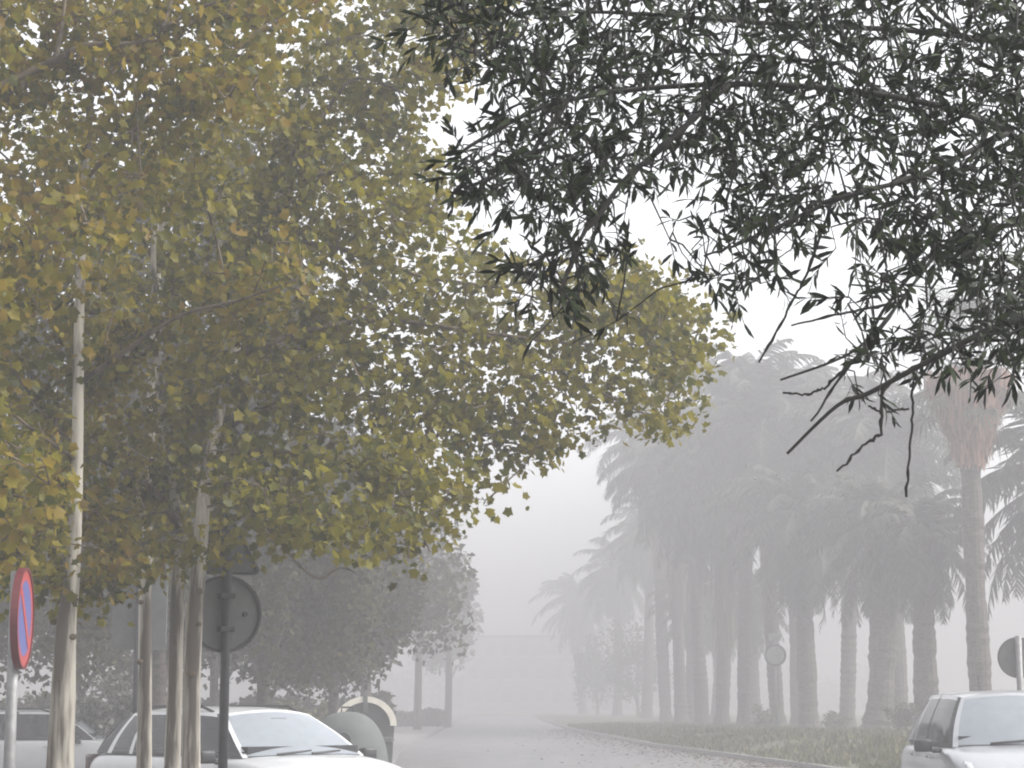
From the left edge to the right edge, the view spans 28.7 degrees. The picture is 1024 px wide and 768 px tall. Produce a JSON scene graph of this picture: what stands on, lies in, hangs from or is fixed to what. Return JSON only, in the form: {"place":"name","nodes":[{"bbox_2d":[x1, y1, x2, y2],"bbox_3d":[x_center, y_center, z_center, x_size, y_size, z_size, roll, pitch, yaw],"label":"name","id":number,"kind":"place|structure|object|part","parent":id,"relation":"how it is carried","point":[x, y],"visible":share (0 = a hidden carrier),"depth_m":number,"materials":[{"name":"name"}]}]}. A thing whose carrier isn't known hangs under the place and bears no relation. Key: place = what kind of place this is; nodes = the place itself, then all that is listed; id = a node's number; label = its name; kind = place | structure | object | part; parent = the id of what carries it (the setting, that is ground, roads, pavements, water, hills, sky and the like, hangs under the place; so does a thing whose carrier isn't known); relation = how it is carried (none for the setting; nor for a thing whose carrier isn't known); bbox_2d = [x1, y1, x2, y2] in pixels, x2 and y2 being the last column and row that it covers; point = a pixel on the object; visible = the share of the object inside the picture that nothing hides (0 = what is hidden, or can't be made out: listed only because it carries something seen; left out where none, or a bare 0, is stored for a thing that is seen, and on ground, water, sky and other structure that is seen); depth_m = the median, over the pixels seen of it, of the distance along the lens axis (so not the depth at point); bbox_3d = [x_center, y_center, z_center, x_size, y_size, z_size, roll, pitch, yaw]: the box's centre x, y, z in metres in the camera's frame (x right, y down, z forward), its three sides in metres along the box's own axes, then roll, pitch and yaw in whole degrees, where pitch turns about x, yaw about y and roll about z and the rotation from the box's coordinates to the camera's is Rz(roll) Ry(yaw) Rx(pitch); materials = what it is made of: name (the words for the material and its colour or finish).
{"place":"outdoors","nodes":[
{"label":"outdoors","id":0,"kind":"place"},
{"bbox_2d":[393,716,466,749],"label":"pavement","id":1,"kind":"structure","parent":0,"point":[404,735],"depth_m":88.78,"materials":[{"name":"grey concrete"}]},
{"bbox_2d":[3,568,33,767],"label":"road sign","id":2,"kind":"object","parent":1,"relation":"on","point":[21,624],"visible":1,"depth_m":11.82,"materials":[{"name":"blue metal"}]},
{"bbox_2d":[17,691,85,707],"bbox_3d":[-9.905,7.193,41.317,2.226,1.690,1.600,0,-9,0],"label":"shrub","id":3,"kind":"object","parent":1,"relation":"on","point":[28,702],"visible":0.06,"depth_m":41.11,"materials":[{"name":"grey plant"}]},
{"bbox_2d":[0,708,105,767],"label":"parked car","id":4,"kind":"object","parent":1,"relation":"on","point":[32,725],"visible":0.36,"depth_m":34.67,"materials":[{"name":"white paint"}]},
{"bbox_3d":[-8.950,5.951,34.796,0.733,0.409,0.183,0,-9,0],"label":"side window","id":5,"kind":"part","parent":4,"relation":"part of","materials":[{"name":"grey glass"}]},
{"bbox_3d":[-8.013,5.954,34.813,1.186,0.410,0.218,0,-9,0],"label":"side window","id":6,"kind":"part","parent":4,"relation":"part of","materials":[{"name":"grey glass"}]},
{"bbox_2d":[0,200,132,706],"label":"broadleaf tree","id":7,"kind":"object","parent":1,"relation":"on","point":[41,618],"visible":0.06,"depth_m":42.34,"materials":[{"name":"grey plant"}]},
{"bbox_2d":[0,378,232,704],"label":"broadleaf tree","id":8,"kind":"object","parent":1,"relation":"on","point":[119,669],"visible":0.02,"depth_m":50.06,"materials":[{"name":"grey plant"}]},
{"bbox_2d":[75,670,166,738],"bbox_3d":[-6.672,6.114,35.580,2.849,2.031,1.952,0,-9,0],"label":"shrub","id":9,"kind":"object","parent":1,"relation":"on","point":[87,710],"visible":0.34,"depth_m":35.32,"materials":[{"name":"green plant"}]},
{"bbox_2d":[111,564,167,713],"bbox_3d":[-4.256,3.522,22.686,0.620,3.002,0.125,0,-9,0],"label":"sign board","id":10,"kind":"object","parent":1,"relation":"on","point":[124,636],"visible":0.48,"depth_m":22.83,"materials":[{"name":"metal"}]},
{"bbox_2d":[0,111,330,709],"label":"broadleaf tree","id":11,"kind":"object","parent":1,"relation":"on","point":[269,585],"visible":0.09,"depth_m":33.44,"materials":[{"name":"green plant"}]},
{"bbox_2d":[0,1,335,767],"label":"plane tree","id":12,"kind":"object","parent":1,"relation":"on","point":[230,85],"visible":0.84,"depth_m":13.97,"materials":[{"name":"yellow plant"}]},
{"bbox_2d":[0,0,369,539],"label":"plane tree","id":13,"kind":"object","parent":1,"relation":"on","point":[82,212],"visible":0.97,"depth_m":13.19,"materials":[{"name":"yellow plant"}]},
{"bbox_2d":[0,689,397,740],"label":"hedge","id":14,"kind":"object","parent":1,"relation":"on","point":[250,699],"visible":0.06,"depth_m":62.50,"materials":[{"name":"green plant"}]},
{"bbox_2d":[0,1,433,767],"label":"plane tree","id":15,"kind":"object","parent":1,"relation":"on","point":[168,513],"visible":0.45,"depth_m":15.38,"materials":[{"name":"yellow plant"}]},
{"bbox_2d":[186,513,261,767],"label":"road sign","id":16,"kind":"object","parent":1,"relation":"on","point":[232,613],"visible":0.57,"depth_m":15.68,"materials":[{"name":"metal"}]},
{"bbox_2d":[86,427,368,706],"bbox_3d":[-8.243,5.337,55.719,9.539,9.758,10.028,-6,-11,34],"label":"broadleaf tree","id":17,"kind":"object","parent":1,"relation":"on","point":[213,678],"visible":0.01,"depth_m":55.34,"materials":[{"name":"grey plant"}]},
{"bbox_2d":[0,0,469,767],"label":"plane tree","id":18,"kind":"object","parent":1,"relation":"on","point":[144,680],"visible":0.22,"depth_m":16.90,"materials":[{"name":"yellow plant"}]},
{"bbox_2d":[105,222,401,704],"bbox_3d":[-5.036,1.923,38.063,5.863,10.988,5.780,0,-9,0],"label":"broadleaf tree","id":19,"kind":"object","parent":1,"relation":"on","point":[334,605],"visible":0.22,"depth_m":36.96,"materials":[{"name":"green plant"}]},
{"bbox_2d":[272,697,340,721],"bbox_3d":[-5.009,8.530,49.488,2.166,1.603,2.908,0,-9,0],"label":"shrub","id":20,"kind":"object","parent":1,"relation":"on","point":[322,708],"visible":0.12,"depth_m":49.37,"materials":[{"name":"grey plant"}]},
{"bbox_2d":[237,404,433,715],"bbox_3d":[-4.112,4.590,46.816,4.622,8.449,4.523,0,-9,0],"label":"broadleaf tree","id":21,"kind":"object","parent":1,"relation":"on","point":[405,601],"visible":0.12,"depth_m":45.91,"materials":[{"name":"green plant"}]},
{"bbox_2d":[321,707,387,761],"bbox_3d":[-2.358,5.282,28.519,1.236,1.348,1.248,0,-9,0],"label":"recycling container","id":22,"kind":"object","parent":1,"relation":"on","point":[360,730],"visible":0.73,"depth_m":28.25,"materials":[{"name":"plastic"}]},
{"bbox_2d":[338,696,396,762],"bbox_3d":[-3.136,7.381,42.377,1.320,1.526,1.480,1,-9,-6],"label":"recycling container","id":23,"kind":"object","parent":1,"relation":"on","point":[379,713],"visible":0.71,"depth_m":41.81,"materials":[{"name":"plastic"}]},
{"bbox_2d":[357,516,477,696],"bbox_3d":[-4.608,7.039,61.824,7.140,8.290,7.056,0,-9,0],"label":"broadleaf tree","id":24,"kind":"object","parent":1,"relation":"on","point":[438,596],"visible":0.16,"depth_m":61.50,"materials":[{"name":"grey plant"}]},
{"bbox_2d":[393,706,444,726],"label":"hedge","id":25,"kind":"object","parent":1,"relation":"on","point":[430,716],"visible":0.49,"depth_m":108.17,"materials":[{"name":"grey plant"}]},
{"bbox_2d":[133,0,742,767],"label":"plane tree","id":26,"kind":"object","parent":1,"relation":"on","point":[401,482],"visible":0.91,"depth_m":15.35,"materials":[{"name":"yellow plant"}]},
{"bbox_2d":[402,522,473,729],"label":"broadleaf tree","id":27,"kind":"object","parent":1,"relation":"on","point":[417,699],"visible":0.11,"depth_m":96.90,"materials":[{"name":"grey plant"}]},
{"bbox_2d":[409,600,484,709],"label":"broadleaf tree","id":28,"kind":"object","parent":1,"relation":"on","point":[437,658],"visible":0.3,"depth_m":148.13,"materials":[{"name":"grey plant"}]},
{"bbox_2d":[434,552,479,726],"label":"broadleaf tree","id":29,"kind":"object","parent":1,"relation":"on","point":[472,591],"visible":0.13,"depth_m":106.67,"materials":[{"name":"grey plant"}]},
{"bbox_2d":[0,0,1023,704],"label":"sky","id":30,"kind":"structure","parent":0,"point":[527,549],"materials":[{"name":"white"}]},
{"bbox_2d":[463,635,601,712],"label":"building","id":31,"kind":"structure","parent":0,"point":[518,674],"depth_m":247.35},
{"bbox_2d":[469,691,478,703],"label":"window","id":32,"kind":"structure","parent":31,"relation":"in","point":[473,694],"depth_m":246.90,"materials":[{"name":"grey glass"}]},
{"bbox_2d":[470,667,477,679],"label":"window","id":33,"kind":"structure","parent":31,"relation":"in","point":[473,670],"depth_m":247.39,"materials":[{"name":"grey glass"}]},
{"bbox_2d":[469,644,478,656],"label":"window","id":34,"kind":"structure","parent":31,"relation":"in","point":[475,646],"depth_m":247.81,"materials":[{"name":"grey glass"}]},
{"bbox_2d":[485,691,495,703],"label":"window","id":35,"kind":"structure","parent":31,"relation":"in","point":[490,695],"depth_m":246.90,"materials":[{"name":"grey glass"}]},
{"bbox_2d":[486,667,494,679],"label":"window","id":36,"kind":"structure","parent":31,"relation":"in","point":[490,671],"depth_m":247.39,"materials":[{"name":"grey glass"}]},
{"bbox_2d":[486,644,495,656],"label":"window","id":37,"kind":"structure","parent":31,"relation":"in","point":[490,648],"depth_m":247.81,"materials":[{"name":"grey glass"}]},
{"bbox_2d":[502,691,511,703],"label":"window","id":38,"kind":"structure","parent":31,"relation":"in","point":[506,694],"depth_m":246.90,"materials":[{"name":"grey glass"}]},
{"bbox_2d":[503,667,510,679],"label":"window","id":39,"kind":"structure","parent":31,"relation":"in","point":[506,670],"depth_m":247.39,"materials":[{"name":"grey glass"}]},
{"bbox_2d":[502,644,511,656],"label":"window","id":40,"kind":"structure","parent":31,"relation":"in","point":[506,647],"depth_m":247.81,"materials":[{"name":"grey glass"}]},
{"bbox_2d":[519,667,527,679],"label":"window","id":41,"kind":"structure","parent":31,"relation":"in","point":[523,671],"depth_m":247.39,"materials":[{"name":"grey glass"}]},
{"bbox_2d":[519,691,528,703],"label":"window","id":42,"kind":"structure","parent":31,"relation":"in","point":[523,695],"depth_m":246.90,"materials":[{"name":"grey glass"}]},
{"bbox_2d":[519,644,528,656],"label":"window","id":43,"kind":"structure","parent":31,"relation":"in","point":[523,648],"depth_m":247.81,"materials":[{"name":"grey glass"}]},
{"bbox_2d":[535,691,544,703],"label":"window","id":44,"kind":"structure","parent":31,"relation":"in","point":[540,695],"depth_m":246.90,"materials":[{"name":"grey glass"}]},
{"bbox_2d":[535,644,544,656],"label":"window","id":45,"kind":"structure","parent":31,"relation":"in","point":[539,647],"depth_m":247.81,"materials":[{"name":"grey glass"}]},
{"bbox_2d":[536,667,544,679],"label":"window","id":46,"kind":"structure","parent":31,"relation":"in","point":[540,671],"depth_m":247.39,"materials":[{"name":"grey glass"}]},
{"bbox_2d":[552,691,561,703],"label":"window","id":47,"kind":"structure","parent":31,"relation":"in","point":[556,694],"depth_m":246.90,"materials":[{"name":"grey glass"}]},
{"bbox_2d":[553,667,560,679],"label":"window","id":48,"kind":"structure","parent":31,"relation":"in","point":[556,670],"depth_m":247.39,"materials":[{"name":"grey glass"}]},
{"bbox_2d":[552,644,561,656],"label":"window","id":49,"kind":"structure","parent":31,"relation":"in","point":[556,653],"depth_m":247.81,"materials":[{"name":"grey glass"}]},
{"bbox_2d":[569,667,576,679],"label":"window","id":50,"kind":"structure","parent":31,"relation":"in","point":[571,669],"depth_m":247.39,"materials":[{"name":"grey glass"}]},
{"bbox_2d":[569,691,577,703],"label":"window","id":51,"kind":"structure","parent":31,"relation":"in","point":[571,697],"depth_m":246.90,"materials":[{"name":"grey glass"}]},
{"bbox_2d":[586,691,594,703],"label":"window","id":52,"kind":"structure","parent":31,"relation":"in","point":[588,701],"depth_m":246.90,"materials":[{"name":"grey glass"}]},
{"bbox_2d":[395,717,791,767],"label":"road","id":53,"kind":"structure","parent":0,"point":[442,749],"depth_m":59.67,"materials":[{"name":"grey asphalt"}]},
{"bbox_2d":[85,705,401,767],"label":"parked car","id":54,"kind":"object","parent":53,"relation":"on","point":[266,736],"visible":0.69,"depth_m":20.69,"materials":[{"name":"white paint"}]},
{"bbox_3d":[-4.181,3.810,21.848,0.196,0.390,0.415,7,-12,-39],"label":"side window","id":55,"kind":"part","parent":54,"relation":"part of","materials":[{"name":"grey glass"}]},
{"bbox_3d":[-3.778,3.732,21.363,0.183,0.391,0.753,7,-12,-39],"label":"side window","id":56,"kind":"part","parent":54,"relation":"part of","materials":[{"name":"grey glass"}]},
{"bbox_3d":[-3.191,3.627,20.698,0.218,0.393,1.347,7,-12,-39],"label":"side window","id":57,"kind":"part","parent":54,"relation":"part of","materials":[{"name":"grey glass"}]},
{"bbox_2d":[459,728,900,767],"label":"fallen leaves","id":58,"kind":"object","parent":53,"relation":"on","point":[725,760],"visible":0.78,"depth_m":54.85,"materials":[{"name":"plant"}]},
{"bbox_2d":[901,675,1023,767],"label":"parked car","id":59,"kind":"object","parent":53,"relation":"on","point":[975,729],"visible":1,"depth_m":20.88,"materials":[{"name":"silver metal"}]},
{"bbox_3d":[4.676,3.842,22.912,0.200,0.459,0.468,0,-9,2],"label":"side window","id":60,"kind":"part","parent":59,"relation":"part of","materials":[{"name":"grey glass"}]},
{"bbox_3d":[4.648,3.748,22.328,0.187,0.460,0.733,0,-9,2],"label":"side window","id":61,"kind":"part","parent":59,"relation":"part of","materials":[{"name":"grey glass"}]},
{"bbox_3d":[4.634,3.607,21.429,0.223,0.461,1.240,0,-9,2],"label":"side window","id":62,"kind":"part","parent":59,"relation":"part of","materials":[{"name":"grey glass"}]},
{"bbox_2d":[302,705,908,716],"bbox_3d":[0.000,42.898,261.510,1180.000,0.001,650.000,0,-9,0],"label":"ground","id":63,"kind":"structure","parent":0,"point":[455,712],"depth_m":233.99,"materials":[{"name":"soil"}]},
{"bbox_2d":[392,715,470,763],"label":"kerb","id":64,"kind":"structure","parent":63,"relation":"on","point":[397,751],"depth_m":70.87,"materials":[{"name":"grey concrete"}]},
{"bbox_2d":[130,648,910,710],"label":"wood","id":65,"kind":"object","parent":63,"relation":"on","point":[830,699],"visible":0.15,"depth_m":306.60,"materials":[{"name":"green plant"}]},
{"bbox_2d":[528,572,622,713],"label":"palm tree","id":66,"kind":"object","parent":63,"relation":"on","point":[573,619],"visible":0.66,"depth_m":210.35,"materials":[{"name":"grey plant"}]},
{"bbox_2d":[534,715,839,767],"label":"kerb","id":67,"kind":"structure","parent":63,"relation":"on","point":[743,756],"depth_m":57.12,"materials":[{"name":"concrete"}]},
{"bbox_2d":[367,0,1023,496],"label":"evergreen tree","id":68,"kind":"object","parent":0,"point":[969,236],"visible":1,"depth_m":4.38,"materials":[{"name":"green plant"}]},
{"bbox_2d":[536,715,913,767],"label":"grass bank","id":69,"kind":"structure","parent":0,"point":[568,719],"depth_m":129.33,"materials":[{"name":"green plant"}]},
{"bbox_2d":[572,630,622,714],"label":"broadleaf tree","id":70,"kind":"object","parent":69,"relation":"on","point":[590,660],"visible":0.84,"depth_m":182.49,"materials":[{"name":"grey plant"}]},
{"bbox_2d":[568,537,654,715],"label":"palm tree","id":71,"kind":"object","parent":69,"relation":"on","point":[603,579],"visible":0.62,"depth_m":176.98,"materials":[{"name":"grey plant"}]},
{"bbox_2d":[600,499,669,717],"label":"palm tree","id":72,"kind":"object","parent":69,"relation":"on","point":[630,555],"visible":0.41,"depth_m":151.98,"materials":[{"name":"grey plant"}]},
{"bbox_2d":[599,615,673,716],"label":"broadleaf tree","id":73,"kind":"object","parent":69,"relation":"on","point":[618,666],"visible":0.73,"depth_m":162.97,"materials":[{"name":"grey plant"}]},
{"bbox_2d":[576,398,715,722],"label":"palm tree","id":74,"kind":"object","parent":69,"relation":"on","point":[677,587],"visible":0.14,"depth_m":115.53,"materials":[{"name":"grey plant"}]},
{"bbox_2d":[587,406,708,721],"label":"palm tree","id":75,"kind":"object","parent":69,"relation":"on","point":[662,655],"visible":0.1,"depth_m":129.50,"materials":[{"name":"grey plant"}]},
{"bbox_2d":[606,424,718,723],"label":"palm tree","id":76,"kind":"object","parent":69,"relation":"on","point":[699,673],"visible":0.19,"depth_m":105.68,"materials":[{"name":"grey plant"}]},
{"bbox_2d":[646,575,715,722],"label":"palm tree","id":77,"kind":"object","parent":69,"relation":"on","point":[687,627],"visible":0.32,"depth_m":120.72,"materials":[{"name":"grey plant"}]},
{"bbox_2d":[637,445,758,724],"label":"palm tree","id":78,"kind":"object","parent":69,"relation":"on","point":[714,534],"visible":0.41,"depth_m":98.63,"materials":[{"name":"grey plant"}]},
{"bbox_2d":[704,598,737,721],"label":"palm tree","id":79,"kind":"object","parent":69,"relation":"on","point":[713,705],"visible":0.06,"depth_m":128.78,"materials":[{"name":"grey plant"}]},
{"bbox_2d":[633,338,850,725],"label":"palm tree","id":80,"kind":"object","parent":69,"relation":"on","point":[744,651],"visible":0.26,"depth_m":93.11,"materials":[{"name":"grey plant"}]},
{"bbox_2d":[704,567,788,721],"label":"palm tree","id":81,"kind":"object","parent":69,"relation":"on","point":[758,618],"visible":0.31,"depth_m":109.21,"materials":[{"name":"grey plant"}]},
{"bbox_2d":[661,365,854,725],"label":"palm tree","id":82,"kind":"object","parent":69,"relation":"on","point":[765,443],"visible":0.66,"depth_m":90.25,"materials":[{"name":"grey plant"}]},
{"bbox_2d":[750,704,780,726],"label":"shrub","id":83,"kind":"object","parent":69,"relation":"on","point":[764,720],"visible":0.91,"depth_m":80.70,"materials":[{"name":"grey plant"}]},
{"bbox_2d":[764,633,785,726],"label":"road sign","id":84,"kind":"object","parent":69,"relation":"on","point":[774,654],"visible":0.97,"depth_m":75.31,"materials":[{"name":"grey metal"}]},
{"bbox_2d":[695,359,886,725],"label":"palm tree","id":85,"kind":"object","parent":69,"relation":"on","point":[794,709],"visible":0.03,"depth_m":101.15,"materials":[{"name":"grey plant"}]},
{"bbox_2d":[700,457,886,727],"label":"palm tree","id":86,"kind":"object","parent":69,"relation":"on","point":[800,582],"visible":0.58,"depth_m":81.34,"materials":[{"name":"green plant"}]},
{"bbox_2d":[820,710,853,727],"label":"shrub","id":87,"kind":"object","parent":69,"relation":"on","point":[841,721],"visible":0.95,"depth_m":76.74,"materials":[{"name":"grey plant"}]},
{"bbox_2d":[789,368,944,727],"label":"palm tree","id":88,"kind":"object","parent":69,"relation":"on","point":[848,671],"visible":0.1,"depth_m":92.65,"materials":[{"name":"grey plant"}]},
{"bbox_2d":[787,471,963,729],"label":"palm tree","id":89,"kind":"object","parent":69,"relation":"on","point":[882,654],"visible":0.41,"depth_m":73.16,"materials":[{"name":"green plant"}]},
{"bbox_2d":[767,378,1010,729],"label":"palm tree","id":90,"kind":"object","parent":69,"relation":"on","point":[888,462],"visible":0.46,"depth_m":84.72,"materials":[{"name":"grey plant"}]},
{"bbox_2d":[881,701,920,729],"bbox_3d":[12.710,10.862,65.033,1.183,1.142,1.386,3,-10,-19],"label":"shrub","id":91,"kind":"object","parent":69,"relation":"on","point":[901,716],"visible":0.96,"depth_m":64.90,"materials":[{"name":"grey plant"}]},
{"bbox_2d":[840,489,993,725],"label":"palm tree","id":92,"kind":"object","parent":69,"relation":"on","point":[919,544],"visible":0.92,"depth_m":65.98,"materials":[{"name":"green plant"}]},
{"bbox_2d":[877,282,1023,690],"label":"fan palm","id":93,"kind":"object","parent":69,"relation":"on","point":[969,431],"visible":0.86,"depth_m":56.79,"materials":[{"name":"brown plant"}]},
{"bbox_2d":[928,392,1023,622],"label":"palm tree","id":94,"kind":"object","parent":69,"relation":"on","point":[1006,477],"visible":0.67,"depth_m":62.35,"materials":[{"name":"grey plant"}]},
{"bbox_2d":[997,636,1023,690],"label":"road sign","id":95,"kind":"object","parent":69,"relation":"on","point":[1010,656],"visible":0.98,"depth_m":30.69,"materials":[{"name":"metal"}]}
]}

